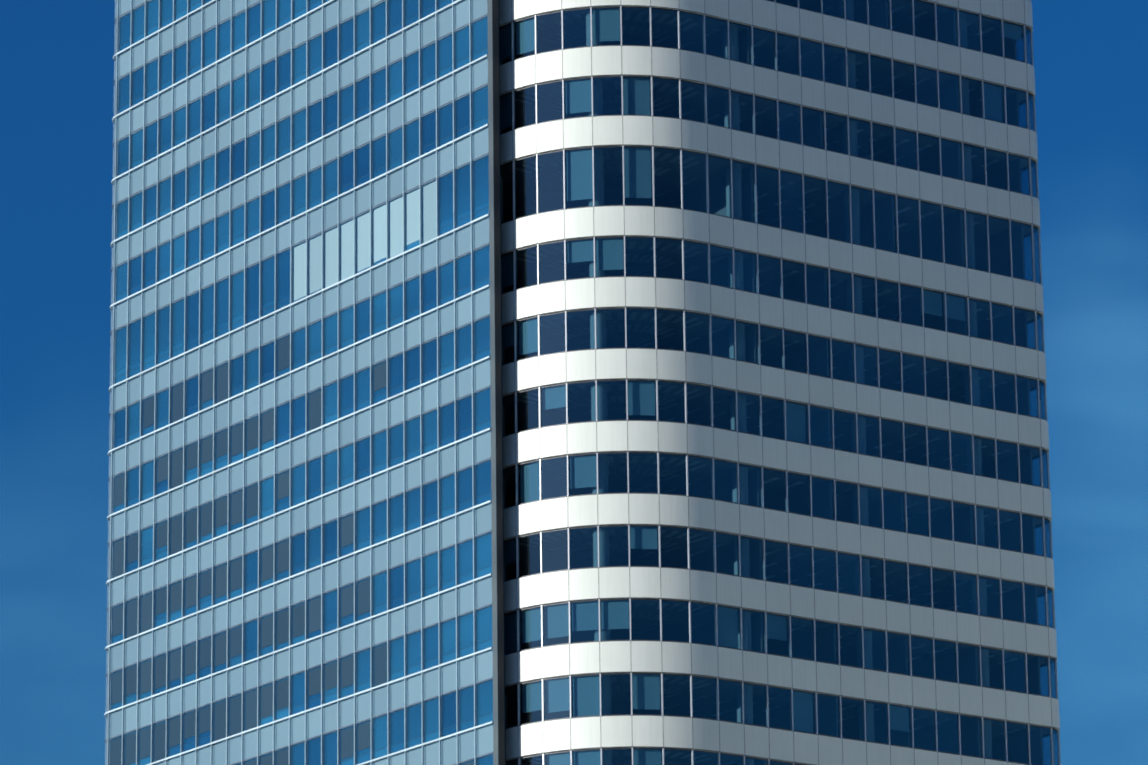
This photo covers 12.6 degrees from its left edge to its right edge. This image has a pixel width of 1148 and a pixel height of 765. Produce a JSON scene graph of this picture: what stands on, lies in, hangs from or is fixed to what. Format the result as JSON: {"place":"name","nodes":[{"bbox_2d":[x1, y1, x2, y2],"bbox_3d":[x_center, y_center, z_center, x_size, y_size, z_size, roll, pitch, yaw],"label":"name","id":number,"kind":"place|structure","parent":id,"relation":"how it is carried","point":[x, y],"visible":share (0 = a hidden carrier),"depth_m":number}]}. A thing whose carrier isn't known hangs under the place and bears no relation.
{"place":"outdoors","nodes":[
{"label":"outdoors","id":0,"kind":"place"},
{"bbox_2d":[104,0,505,764],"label":"glass facade","id":1,"kind":"structure","parent":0,"point":[306,498],"depth_m":257.01},
{"bbox_2d":[0,135,1147,764],"bbox_3d":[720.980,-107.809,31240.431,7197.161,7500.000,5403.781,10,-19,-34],"label":"cloud","id":2,"kind":"structure","parent":0,"point":[1052,529],"depth_m":30947.88},
{"bbox_2d":[0,0,1147,764],"label":"sky","id":3,"kind":"structure","parent":0,"point":[1090,57]},
{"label":"plaza pavement","id":4,"kind":"structure","parent":0,"visible":0},
{"bbox_2d":[499,0,1060,764],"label":"curved facade","id":5,"kind":"structure","parent":4,"relation":"on","point":[775,462],"depth_m":246.47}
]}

